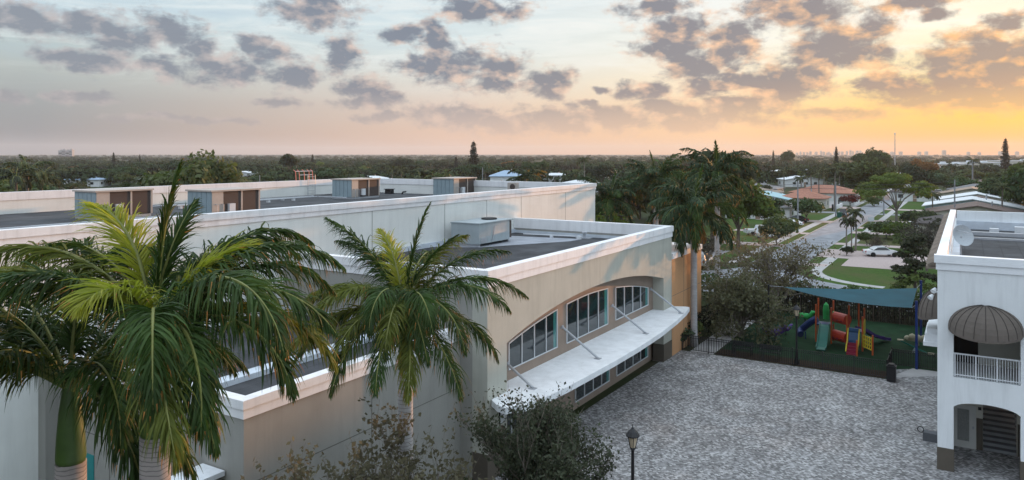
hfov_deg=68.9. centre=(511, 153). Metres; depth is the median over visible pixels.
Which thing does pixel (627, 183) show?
broadleaf tree
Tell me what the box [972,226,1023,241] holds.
roof duct
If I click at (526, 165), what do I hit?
broadleaf tree
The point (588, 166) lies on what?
broadleaf tree
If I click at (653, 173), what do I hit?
royal palm
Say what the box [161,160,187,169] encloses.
broadleaf tree
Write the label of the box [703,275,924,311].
cross street
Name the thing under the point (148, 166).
broadleaf tree
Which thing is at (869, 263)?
driveway
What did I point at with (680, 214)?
royal palm
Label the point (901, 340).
seesaw
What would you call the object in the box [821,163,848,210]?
coconut palm
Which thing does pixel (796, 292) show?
hedge
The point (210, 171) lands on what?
broadleaf tree
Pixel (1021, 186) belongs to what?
broadleaf tree
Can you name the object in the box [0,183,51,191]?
broadleaf tree
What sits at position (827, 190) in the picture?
house
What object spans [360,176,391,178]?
house
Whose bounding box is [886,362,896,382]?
litter bin
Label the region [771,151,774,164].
norfolk pine
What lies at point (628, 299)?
window
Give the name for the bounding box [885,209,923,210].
driveway
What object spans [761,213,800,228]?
shrub
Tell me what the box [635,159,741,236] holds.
broadleaf tree
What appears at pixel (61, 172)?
broadleaf tree
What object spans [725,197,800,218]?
house
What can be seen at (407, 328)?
royal palm
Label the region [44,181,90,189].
broadleaf tree
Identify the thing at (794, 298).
slat fence
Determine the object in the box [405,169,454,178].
broadleaf tree
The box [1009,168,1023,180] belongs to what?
broadleaf tree
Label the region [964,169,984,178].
broadleaf tree
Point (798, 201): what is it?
utility pole
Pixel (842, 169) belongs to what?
broadleaf tree
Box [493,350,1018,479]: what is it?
plaza paving
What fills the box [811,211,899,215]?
street crossing
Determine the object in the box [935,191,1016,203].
house
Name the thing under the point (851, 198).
shrub
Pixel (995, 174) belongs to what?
broadleaf tree
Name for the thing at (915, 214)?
shrub
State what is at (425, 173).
coconut palm
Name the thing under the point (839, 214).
wheelie bin
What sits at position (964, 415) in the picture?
door
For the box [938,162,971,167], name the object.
warehouse
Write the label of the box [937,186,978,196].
house
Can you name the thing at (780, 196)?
house
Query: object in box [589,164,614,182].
broadleaf tree
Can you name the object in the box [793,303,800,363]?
lamp post
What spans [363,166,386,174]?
broadleaf tree
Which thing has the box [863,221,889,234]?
shrub
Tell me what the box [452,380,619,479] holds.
courtyard tree
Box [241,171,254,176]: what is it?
house
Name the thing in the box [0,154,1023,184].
distant woods
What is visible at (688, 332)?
shrub
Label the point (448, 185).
air conditioner
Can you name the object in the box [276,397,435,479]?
myrtle
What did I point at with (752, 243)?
driveway
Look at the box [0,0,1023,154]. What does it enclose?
sky
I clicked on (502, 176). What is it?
house
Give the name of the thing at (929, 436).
planter box
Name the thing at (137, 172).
broadleaf tree
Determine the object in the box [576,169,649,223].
royal palm
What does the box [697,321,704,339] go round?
shrub
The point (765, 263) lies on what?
olive tree
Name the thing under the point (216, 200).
air conditioner
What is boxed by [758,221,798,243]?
shrub
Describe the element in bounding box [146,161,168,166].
broadleaf tree
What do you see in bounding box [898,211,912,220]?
shrub
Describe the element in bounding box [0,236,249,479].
royal palm
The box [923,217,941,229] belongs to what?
shrub
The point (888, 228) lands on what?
shrub
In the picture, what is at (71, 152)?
apartment tower
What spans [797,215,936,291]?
lawn
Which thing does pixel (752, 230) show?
pickup truck
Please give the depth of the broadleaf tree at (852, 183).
247.08 m
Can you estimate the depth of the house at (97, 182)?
325.00 m
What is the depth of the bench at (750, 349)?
54.00 m
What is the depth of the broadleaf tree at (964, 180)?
247.51 m
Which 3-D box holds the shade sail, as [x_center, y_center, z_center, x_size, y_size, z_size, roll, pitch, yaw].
[25.189,12.150,56.532,10.203,4.700,8.918,0,0,31]
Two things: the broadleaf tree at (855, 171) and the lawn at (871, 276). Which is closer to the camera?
the lawn at (871, 276)
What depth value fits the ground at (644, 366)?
293.41 m
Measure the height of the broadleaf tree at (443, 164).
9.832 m
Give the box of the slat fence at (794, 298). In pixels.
[765,289,927,326]
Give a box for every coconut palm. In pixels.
[0,154,57,190]
[0,161,41,191]
[17,166,66,190]
[384,164,399,178]
[392,165,409,178]
[405,170,437,178]
[407,168,434,178]
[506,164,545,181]
[576,155,591,176]
[774,167,791,193]
[793,175,809,187]
[800,164,821,187]
[806,166,830,193]
[817,163,832,183]
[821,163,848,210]
[831,160,847,185]
[839,216,855,252]
[843,219,860,252]
[845,206,864,250]
[925,191,940,206]
[944,161,958,173]
[965,156,981,179]
[988,179,1014,206]
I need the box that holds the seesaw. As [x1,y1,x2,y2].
[897,339,933,354]
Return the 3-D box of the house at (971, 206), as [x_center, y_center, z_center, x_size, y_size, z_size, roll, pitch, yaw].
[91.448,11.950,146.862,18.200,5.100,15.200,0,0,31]
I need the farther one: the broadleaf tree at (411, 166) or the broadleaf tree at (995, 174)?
the broadleaf tree at (411, 166)
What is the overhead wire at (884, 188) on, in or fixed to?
attached to the utility pole at (798, 201)
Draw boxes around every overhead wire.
[622,181,952,186]
[764,185,950,190]
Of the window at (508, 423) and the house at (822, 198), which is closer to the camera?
the window at (508, 423)
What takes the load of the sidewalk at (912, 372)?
on the plaza paving
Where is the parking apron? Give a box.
[701,250,727,256]
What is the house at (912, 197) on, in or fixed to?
on the lawn at (912, 205)
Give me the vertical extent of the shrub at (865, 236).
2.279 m
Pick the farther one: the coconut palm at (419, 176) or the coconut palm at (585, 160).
the coconut palm at (585, 160)
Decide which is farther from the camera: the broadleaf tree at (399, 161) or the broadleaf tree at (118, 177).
the broadleaf tree at (399, 161)
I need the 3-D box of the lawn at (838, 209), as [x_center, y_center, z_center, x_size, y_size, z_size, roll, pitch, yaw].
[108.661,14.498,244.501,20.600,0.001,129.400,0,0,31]
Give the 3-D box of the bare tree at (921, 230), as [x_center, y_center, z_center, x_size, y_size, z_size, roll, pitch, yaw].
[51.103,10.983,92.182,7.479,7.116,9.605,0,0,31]
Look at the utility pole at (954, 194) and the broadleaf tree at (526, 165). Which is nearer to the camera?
the utility pole at (954, 194)
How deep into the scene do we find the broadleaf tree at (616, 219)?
87.97 m
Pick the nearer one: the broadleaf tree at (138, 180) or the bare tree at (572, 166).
the broadleaf tree at (138, 180)
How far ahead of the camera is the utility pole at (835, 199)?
171.90 m
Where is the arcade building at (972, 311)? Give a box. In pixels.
[917,209,1023,479]
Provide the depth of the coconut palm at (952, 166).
315.44 m
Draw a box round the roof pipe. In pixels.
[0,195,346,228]
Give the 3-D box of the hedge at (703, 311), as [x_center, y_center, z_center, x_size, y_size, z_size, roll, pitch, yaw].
[17.171,13.408,63.326,1.601,2.200,16.258,0,0,31]
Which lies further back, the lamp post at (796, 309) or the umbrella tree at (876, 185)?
the umbrella tree at (876, 185)
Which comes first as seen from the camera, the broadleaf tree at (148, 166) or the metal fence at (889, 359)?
the metal fence at (889, 359)
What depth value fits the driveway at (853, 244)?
117.70 m
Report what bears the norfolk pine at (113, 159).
on the ground at (644, 366)
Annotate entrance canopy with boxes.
[171,463,224,479]
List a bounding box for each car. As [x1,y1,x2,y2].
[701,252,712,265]
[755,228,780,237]
[787,215,808,221]
[862,246,896,256]
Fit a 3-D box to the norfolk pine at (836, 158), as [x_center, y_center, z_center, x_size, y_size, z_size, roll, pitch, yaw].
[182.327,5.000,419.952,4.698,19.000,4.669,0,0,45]
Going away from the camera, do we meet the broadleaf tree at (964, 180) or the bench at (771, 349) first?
the bench at (771, 349)
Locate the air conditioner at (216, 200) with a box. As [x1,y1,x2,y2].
[185,187,261,213]
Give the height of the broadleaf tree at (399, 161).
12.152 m
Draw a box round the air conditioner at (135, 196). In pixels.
[72,188,153,219]
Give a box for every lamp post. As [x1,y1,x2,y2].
[626,424,639,479]
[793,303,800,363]
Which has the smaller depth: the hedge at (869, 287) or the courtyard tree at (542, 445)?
the courtyard tree at (542, 445)
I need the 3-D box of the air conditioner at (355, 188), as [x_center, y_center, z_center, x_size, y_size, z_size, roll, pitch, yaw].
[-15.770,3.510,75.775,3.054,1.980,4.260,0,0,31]
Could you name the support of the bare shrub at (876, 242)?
on the driveway at (863, 256)
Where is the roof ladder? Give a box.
[294,169,315,194]
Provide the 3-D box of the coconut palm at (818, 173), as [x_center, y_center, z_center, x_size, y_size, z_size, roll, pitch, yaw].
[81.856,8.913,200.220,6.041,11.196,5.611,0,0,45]
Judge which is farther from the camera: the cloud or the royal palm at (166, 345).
the cloud
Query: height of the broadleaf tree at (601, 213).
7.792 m
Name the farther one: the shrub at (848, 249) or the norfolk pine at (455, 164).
the norfolk pine at (455, 164)
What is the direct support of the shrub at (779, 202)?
on the lawn at (752, 223)
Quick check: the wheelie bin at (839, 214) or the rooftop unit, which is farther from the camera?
the wheelie bin at (839, 214)
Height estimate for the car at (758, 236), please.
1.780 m
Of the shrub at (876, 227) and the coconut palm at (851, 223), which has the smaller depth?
the coconut palm at (851, 223)
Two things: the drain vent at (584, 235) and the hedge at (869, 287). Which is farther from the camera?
the hedge at (869, 287)
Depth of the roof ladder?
81.14 m
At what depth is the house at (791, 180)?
325.00 m
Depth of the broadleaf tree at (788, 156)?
716.66 m
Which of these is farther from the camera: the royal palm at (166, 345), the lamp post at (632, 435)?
the lamp post at (632, 435)
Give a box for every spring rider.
[762,325,785,340]
[778,324,792,334]
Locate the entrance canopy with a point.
(209, 472)
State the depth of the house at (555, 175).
355.50 m
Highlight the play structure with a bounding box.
[798,298,890,355]
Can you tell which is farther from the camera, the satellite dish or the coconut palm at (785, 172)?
the coconut palm at (785, 172)
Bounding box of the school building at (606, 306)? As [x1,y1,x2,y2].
[0,178,701,479]
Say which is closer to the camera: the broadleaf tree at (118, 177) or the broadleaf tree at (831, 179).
the broadleaf tree at (831, 179)
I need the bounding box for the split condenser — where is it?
[507,183,518,189]
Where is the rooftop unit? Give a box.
[450,217,512,246]
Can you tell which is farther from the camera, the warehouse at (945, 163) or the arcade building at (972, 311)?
the warehouse at (945, 163)
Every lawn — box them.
[672,212,843,262]
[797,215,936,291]
[813,190,889,211]
[880,201,924,213]
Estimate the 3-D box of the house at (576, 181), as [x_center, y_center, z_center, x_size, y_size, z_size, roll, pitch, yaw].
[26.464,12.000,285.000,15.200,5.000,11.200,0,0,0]
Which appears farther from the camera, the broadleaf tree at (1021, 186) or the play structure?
the broadleaf tree at (1021, 186)
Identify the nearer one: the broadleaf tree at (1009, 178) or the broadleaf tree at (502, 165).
the broadleaf tree at (1009, 178)
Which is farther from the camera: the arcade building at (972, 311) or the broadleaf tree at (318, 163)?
the broadleaf tree at (318, 163)
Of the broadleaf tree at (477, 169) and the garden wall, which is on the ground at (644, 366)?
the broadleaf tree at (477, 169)
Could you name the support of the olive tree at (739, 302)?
on the playground turf
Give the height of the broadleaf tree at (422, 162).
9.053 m
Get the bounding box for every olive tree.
[701,225,839,313]
[701,263,805,346]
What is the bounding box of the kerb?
[750,193,892,263]
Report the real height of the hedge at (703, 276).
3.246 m
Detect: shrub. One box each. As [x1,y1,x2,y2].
[680,327,695,341]
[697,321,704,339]
[756,207,784,218]
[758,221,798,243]
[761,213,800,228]
[770,198,786,209]
[785,197,825,217]
[839,194,860,205]
[839,246,854,255]
[857,232,878,244]
[863,195,882,205]
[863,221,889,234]
[866,232,889,247]
[880,221,916,235]
[892,232,907,245]
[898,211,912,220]
[902,209,940,224]
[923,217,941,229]
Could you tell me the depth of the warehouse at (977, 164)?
592.00 m
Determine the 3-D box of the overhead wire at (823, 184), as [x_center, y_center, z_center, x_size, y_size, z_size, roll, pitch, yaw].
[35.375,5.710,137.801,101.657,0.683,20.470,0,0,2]
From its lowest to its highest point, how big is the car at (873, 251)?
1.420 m
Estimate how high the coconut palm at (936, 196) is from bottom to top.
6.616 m
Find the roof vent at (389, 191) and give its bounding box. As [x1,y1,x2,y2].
[385,189,405,193]
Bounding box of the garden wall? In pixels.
[829,199,842,210]
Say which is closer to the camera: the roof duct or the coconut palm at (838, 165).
the roof duct
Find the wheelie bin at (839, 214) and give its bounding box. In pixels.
[836,212,842,217]
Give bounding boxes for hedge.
[687,302,727,332]
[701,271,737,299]
[755,278,927,318]
[759,287,924,322]
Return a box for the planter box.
[917,426,936,442]
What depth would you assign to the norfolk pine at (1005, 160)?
429.30 m
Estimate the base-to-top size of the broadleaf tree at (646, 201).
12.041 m
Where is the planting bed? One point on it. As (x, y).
(812, 363)
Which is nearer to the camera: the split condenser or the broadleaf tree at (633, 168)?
the split condenser
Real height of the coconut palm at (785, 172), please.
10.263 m
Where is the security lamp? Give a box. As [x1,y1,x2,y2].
[927,287,936,299]
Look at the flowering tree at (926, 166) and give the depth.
326.98 m
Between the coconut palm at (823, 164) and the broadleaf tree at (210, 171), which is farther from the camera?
the coconut palm at (823, 164)
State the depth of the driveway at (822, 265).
97.54 m
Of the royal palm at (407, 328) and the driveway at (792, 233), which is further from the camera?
the driveway at (792, 233)
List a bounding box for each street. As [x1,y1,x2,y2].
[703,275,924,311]
[729,184,910,278]
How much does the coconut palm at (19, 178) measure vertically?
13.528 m
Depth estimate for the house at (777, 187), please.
252.97 m
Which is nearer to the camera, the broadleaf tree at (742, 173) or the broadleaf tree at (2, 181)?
the broadleaf tree at (742, 173)
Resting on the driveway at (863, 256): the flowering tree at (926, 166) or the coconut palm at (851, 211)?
the coconut palm at (851, 211)
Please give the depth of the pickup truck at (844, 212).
170.85 m
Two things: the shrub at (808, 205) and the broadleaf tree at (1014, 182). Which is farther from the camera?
the shrub at (808, 205)
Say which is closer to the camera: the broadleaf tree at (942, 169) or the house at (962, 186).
the house at (962, 186)
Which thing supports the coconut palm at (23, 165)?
on the ground at (644, 366)
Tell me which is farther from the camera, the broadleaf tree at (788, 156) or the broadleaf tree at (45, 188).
the broadleaf tree at (788, 156)
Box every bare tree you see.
[559,163,580,172]
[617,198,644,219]
[686,233,723,270]
[892,216,939,270]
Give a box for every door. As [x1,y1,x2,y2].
[86,453,93,479]
[954,404,975,449]
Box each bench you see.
[732,340,753,355]
[758,343,780,359]
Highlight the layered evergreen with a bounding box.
[889,232,936,292]
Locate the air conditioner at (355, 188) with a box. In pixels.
[330,178,380,198]
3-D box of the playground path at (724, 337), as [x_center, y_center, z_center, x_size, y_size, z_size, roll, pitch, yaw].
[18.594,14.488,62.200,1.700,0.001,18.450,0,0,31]
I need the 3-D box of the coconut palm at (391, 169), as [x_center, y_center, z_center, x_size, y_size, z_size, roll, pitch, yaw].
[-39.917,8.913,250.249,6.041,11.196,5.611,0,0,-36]
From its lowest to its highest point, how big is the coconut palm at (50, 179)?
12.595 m
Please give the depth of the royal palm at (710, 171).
74.89 m
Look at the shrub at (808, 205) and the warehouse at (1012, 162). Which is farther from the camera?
the warehouse at (1012, 162)
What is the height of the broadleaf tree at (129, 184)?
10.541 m
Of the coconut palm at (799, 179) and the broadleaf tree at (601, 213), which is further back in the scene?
the coconut palm at (799, 179)
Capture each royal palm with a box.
[0,158,346,479]
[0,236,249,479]
[288,202,528,477]
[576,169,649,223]
[623,150,690,224]
[644,163,748,346]
[678,140,760,286]
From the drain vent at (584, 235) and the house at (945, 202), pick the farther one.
the house at (945, 202)
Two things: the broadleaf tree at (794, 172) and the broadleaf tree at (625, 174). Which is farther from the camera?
the broadleaf tree at (794, 172)
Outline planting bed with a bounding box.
[715,349,885,377]
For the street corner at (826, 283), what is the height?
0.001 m
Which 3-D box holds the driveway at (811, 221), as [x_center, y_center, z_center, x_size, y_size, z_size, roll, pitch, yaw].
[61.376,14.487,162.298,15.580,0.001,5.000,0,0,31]
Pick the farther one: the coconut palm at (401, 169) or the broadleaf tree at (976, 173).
the broadleaf tree at (976, 173)
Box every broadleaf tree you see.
[0,178,14,184]
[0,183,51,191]
[18,183,67,190]
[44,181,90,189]
[45,164,57,168]
[49,168,72,179]
[89,168,112,172]
[105,165,144,181]
[112,172,135,181]
[113,174,155,187]
[122,182,145,186]
[130,161,160,170]
[136,149,246,186]
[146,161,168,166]
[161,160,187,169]
[249,175,274,181]
[278,153,298,169]
[301,162,317,168]
[306,167,347,179]
[316,161,324,165]
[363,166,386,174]
[388,157,413,165]
[401,162,424,169]
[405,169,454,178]
[414,160,424,165]
[432,160,454,168]
[466,161,505,180]
[495,163,509,167]
[521,160,548,169]
[580,161,614,170]
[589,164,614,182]
[595,198,624,218]
[595,212,634,223]
[618,179,653,224]
[622,168,641,179]
[624,161,656,173]
[634,177,664,222]
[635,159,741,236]
[688,148,760,245]
[711,176,775,248]
[762,185,772,188]
[777,167,798,175]
[780,150,794,162]
[821,162,844,186]
[827,176,847,186]
[836,162,853,188]
[843,157,896,195]
[845,175,871,187]
[851,147,892,167]
[898,164,941,186]
[909,170,951,186]
[923,167,950,172]
[941,174,979,187]
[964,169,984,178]
[975,174,1007,194]
[980,164,999,168]
[981,172,1006,179]
[999,189,1023,204]
[1002,159,1023,194]
[1002,173,1017,192]
[1008,171,1023,200]
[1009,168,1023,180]
[1016,170,1023,192]
[1019,181,1023,197]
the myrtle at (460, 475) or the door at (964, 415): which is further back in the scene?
the door at (964, 415)
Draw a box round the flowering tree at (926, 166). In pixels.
[910,158,940,171]
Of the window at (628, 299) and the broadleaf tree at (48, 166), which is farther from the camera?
the broadleaf tree at (48, 166)
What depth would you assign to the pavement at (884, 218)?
123.09 m
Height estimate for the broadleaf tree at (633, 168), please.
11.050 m
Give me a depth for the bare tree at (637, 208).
131.17 m
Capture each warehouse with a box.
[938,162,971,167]
[959,160,1002,166]
[986,159,1023,164]
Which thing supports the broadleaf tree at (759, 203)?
on the lawn at (752, 223)
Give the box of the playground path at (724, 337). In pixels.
[691,316,753,353]
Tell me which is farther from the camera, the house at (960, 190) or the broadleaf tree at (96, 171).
the broadleaf tree at (96, 171)
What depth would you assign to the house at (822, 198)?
194.66 m
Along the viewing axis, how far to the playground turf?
56.68 m
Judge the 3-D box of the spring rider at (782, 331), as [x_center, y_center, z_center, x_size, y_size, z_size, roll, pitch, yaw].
[20.317,13.862,57.767,1.953,1.279,0.768,0,0,3]
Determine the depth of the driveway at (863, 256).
105.12 m
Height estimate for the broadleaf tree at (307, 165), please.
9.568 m
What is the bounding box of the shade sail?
[768,280,921,369]
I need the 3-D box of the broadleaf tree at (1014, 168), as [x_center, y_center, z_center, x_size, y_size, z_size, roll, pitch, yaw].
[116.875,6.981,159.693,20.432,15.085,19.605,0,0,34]
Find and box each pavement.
[729,184,902,262]
[812,269,883,287]
[814,187,923,269]
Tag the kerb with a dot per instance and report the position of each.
(825, 225)
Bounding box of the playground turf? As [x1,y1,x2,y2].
[721,312,936,378]
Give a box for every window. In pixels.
[507,408,536,433]
[508,309,557,369]
[566,288,607,343]
[575,369,609,402]
[615,286,648,320]
[616,346,647,375]
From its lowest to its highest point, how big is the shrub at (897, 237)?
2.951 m
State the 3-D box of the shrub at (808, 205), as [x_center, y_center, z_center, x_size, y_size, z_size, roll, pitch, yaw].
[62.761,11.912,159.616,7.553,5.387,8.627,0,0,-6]
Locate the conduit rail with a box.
[523,233,581,239]
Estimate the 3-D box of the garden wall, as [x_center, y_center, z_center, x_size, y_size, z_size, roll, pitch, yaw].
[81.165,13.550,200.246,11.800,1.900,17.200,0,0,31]
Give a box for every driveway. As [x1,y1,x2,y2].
[724,241,785,246]
[735,229,807,233]
[756,219,831,222]
[806,263,827,266]
[817,249,927,261]
[835,242,904,248]
[841,259,908,268]
[852,231,894,234]
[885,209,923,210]
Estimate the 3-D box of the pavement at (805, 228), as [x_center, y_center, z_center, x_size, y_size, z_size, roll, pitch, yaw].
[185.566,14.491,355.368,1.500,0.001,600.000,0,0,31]
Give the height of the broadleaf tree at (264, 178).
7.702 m
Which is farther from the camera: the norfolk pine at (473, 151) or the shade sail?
the norfolk pine at (473, 151)
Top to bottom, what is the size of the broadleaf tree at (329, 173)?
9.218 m
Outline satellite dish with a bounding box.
[953,225,973,254]
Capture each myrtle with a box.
[240,404,426,479]
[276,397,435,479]
[378,413,495,479]
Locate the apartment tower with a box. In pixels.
[68,149,73,156]
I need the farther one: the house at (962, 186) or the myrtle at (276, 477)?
the house at (962, 186)
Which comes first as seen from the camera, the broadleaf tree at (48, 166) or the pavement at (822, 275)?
the pavement at (822, 275)
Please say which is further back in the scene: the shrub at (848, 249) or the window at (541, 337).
the shrub at (848, 249)
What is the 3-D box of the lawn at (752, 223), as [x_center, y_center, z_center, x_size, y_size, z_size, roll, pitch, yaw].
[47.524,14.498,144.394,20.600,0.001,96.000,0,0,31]
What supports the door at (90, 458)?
in the school building at (606, 306)
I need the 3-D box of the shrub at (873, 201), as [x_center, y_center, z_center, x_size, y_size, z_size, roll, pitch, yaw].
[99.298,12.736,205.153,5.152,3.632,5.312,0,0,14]
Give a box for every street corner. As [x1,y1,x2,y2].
[702,267,742,275]
[789,272,860,287]
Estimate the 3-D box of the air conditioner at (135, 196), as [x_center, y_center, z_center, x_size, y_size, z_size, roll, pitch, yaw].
[-28.126,3.510,52.857,3.054,1.980,4.260,0,0,31]
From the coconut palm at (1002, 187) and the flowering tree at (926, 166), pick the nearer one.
the coconut palm at (1002, 187)
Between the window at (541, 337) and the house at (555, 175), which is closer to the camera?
the window at (541, 337)
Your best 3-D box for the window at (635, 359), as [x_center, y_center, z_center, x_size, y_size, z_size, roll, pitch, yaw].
[8.007,12.790,49.479,0.070,2.580,5.400,0,0,31]
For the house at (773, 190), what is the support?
on the ground at (644, 366)
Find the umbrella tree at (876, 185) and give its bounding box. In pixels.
[852,172,938,220]
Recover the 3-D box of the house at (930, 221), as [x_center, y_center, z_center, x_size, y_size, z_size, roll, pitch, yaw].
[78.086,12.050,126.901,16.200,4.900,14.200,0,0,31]
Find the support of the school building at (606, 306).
on the ground at (644, 366)
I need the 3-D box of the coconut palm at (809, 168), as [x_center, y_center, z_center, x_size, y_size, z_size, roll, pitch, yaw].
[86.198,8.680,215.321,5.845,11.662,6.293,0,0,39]
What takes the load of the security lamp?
attached to the arcade building at (972, 311)
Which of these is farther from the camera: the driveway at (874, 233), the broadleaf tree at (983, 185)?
the broadleaf tree at (983, 185)
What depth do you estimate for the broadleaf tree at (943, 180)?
235.29 m
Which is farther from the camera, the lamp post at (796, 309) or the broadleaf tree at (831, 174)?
the broadleaf tree at (831, 174)
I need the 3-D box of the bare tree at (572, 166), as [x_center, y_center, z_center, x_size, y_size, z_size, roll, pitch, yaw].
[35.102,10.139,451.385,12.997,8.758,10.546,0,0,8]
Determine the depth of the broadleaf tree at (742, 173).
112.96 m
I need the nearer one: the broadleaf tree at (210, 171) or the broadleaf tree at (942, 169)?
the broadleaf tree at (210, 171)
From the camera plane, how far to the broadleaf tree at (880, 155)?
414.43 m
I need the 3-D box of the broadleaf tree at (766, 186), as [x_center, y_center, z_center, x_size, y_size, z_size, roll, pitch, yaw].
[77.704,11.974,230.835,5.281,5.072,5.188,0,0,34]
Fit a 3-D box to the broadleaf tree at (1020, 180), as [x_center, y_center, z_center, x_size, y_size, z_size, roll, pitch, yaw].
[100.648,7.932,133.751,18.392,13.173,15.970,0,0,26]
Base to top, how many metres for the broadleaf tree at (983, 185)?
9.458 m
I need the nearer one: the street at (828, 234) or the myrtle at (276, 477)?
the myrtle at (276, 477)
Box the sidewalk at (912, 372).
[896,368,936,376]
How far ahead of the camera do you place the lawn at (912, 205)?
200.84 m
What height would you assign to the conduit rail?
0.250 m
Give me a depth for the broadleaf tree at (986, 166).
511.43 m
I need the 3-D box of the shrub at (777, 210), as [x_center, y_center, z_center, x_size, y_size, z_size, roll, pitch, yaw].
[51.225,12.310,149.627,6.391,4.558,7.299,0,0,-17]
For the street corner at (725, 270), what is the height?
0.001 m
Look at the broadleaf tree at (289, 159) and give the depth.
417.76 m
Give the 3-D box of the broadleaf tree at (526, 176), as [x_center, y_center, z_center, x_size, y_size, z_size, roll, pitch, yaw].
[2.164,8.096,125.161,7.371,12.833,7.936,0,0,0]
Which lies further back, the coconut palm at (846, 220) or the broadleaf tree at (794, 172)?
the broadleaf tree at (794, 172)
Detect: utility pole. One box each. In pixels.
[793,182,802,232]
[832,182,835,216]
[954,180,955,206]
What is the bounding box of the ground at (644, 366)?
[0,154,1023,479]
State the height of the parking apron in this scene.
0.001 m
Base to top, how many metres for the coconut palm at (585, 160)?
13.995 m
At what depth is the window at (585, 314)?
43.18 m
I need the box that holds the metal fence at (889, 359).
[682,333,936,378]
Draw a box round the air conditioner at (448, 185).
[432,177,476,194]
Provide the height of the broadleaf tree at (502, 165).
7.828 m
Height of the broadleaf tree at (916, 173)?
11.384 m
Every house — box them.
[64,177,110,186]
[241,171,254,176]
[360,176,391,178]
[489,169,521,180]
[543,173,565,181]
[567,180,595,190]
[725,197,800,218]
[755,183,785,193]
[760,187,782,192]
[760,190,792,200]
[777,175,824,186]
[783,189,830,209]
[789,185,859,205]
[888,189,938,201]
[916,210,987,240]
[922,196,1023,209]
[925,201,1023,214]
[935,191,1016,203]
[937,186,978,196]
[946,184,977,189]
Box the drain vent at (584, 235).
[575,231,592,238]
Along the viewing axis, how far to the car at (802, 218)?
156.66 m
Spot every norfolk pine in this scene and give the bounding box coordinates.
[111,152,115,163]
[453,157,457,168]
[468,140,478,165]
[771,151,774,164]
[833,147,838,162]
[997,139,1011,169]
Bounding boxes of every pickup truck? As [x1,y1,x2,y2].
[743,225,762,235]
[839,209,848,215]
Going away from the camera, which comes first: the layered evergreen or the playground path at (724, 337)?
the playground path at (724, 337)
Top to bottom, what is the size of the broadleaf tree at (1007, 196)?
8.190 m
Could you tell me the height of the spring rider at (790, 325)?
0.852 m
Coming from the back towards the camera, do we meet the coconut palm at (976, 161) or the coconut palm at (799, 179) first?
the coconut palm at (976, 161)
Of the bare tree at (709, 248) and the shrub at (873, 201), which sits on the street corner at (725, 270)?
the bare tree at (709, 248)
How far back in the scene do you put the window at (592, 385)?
44.08 m

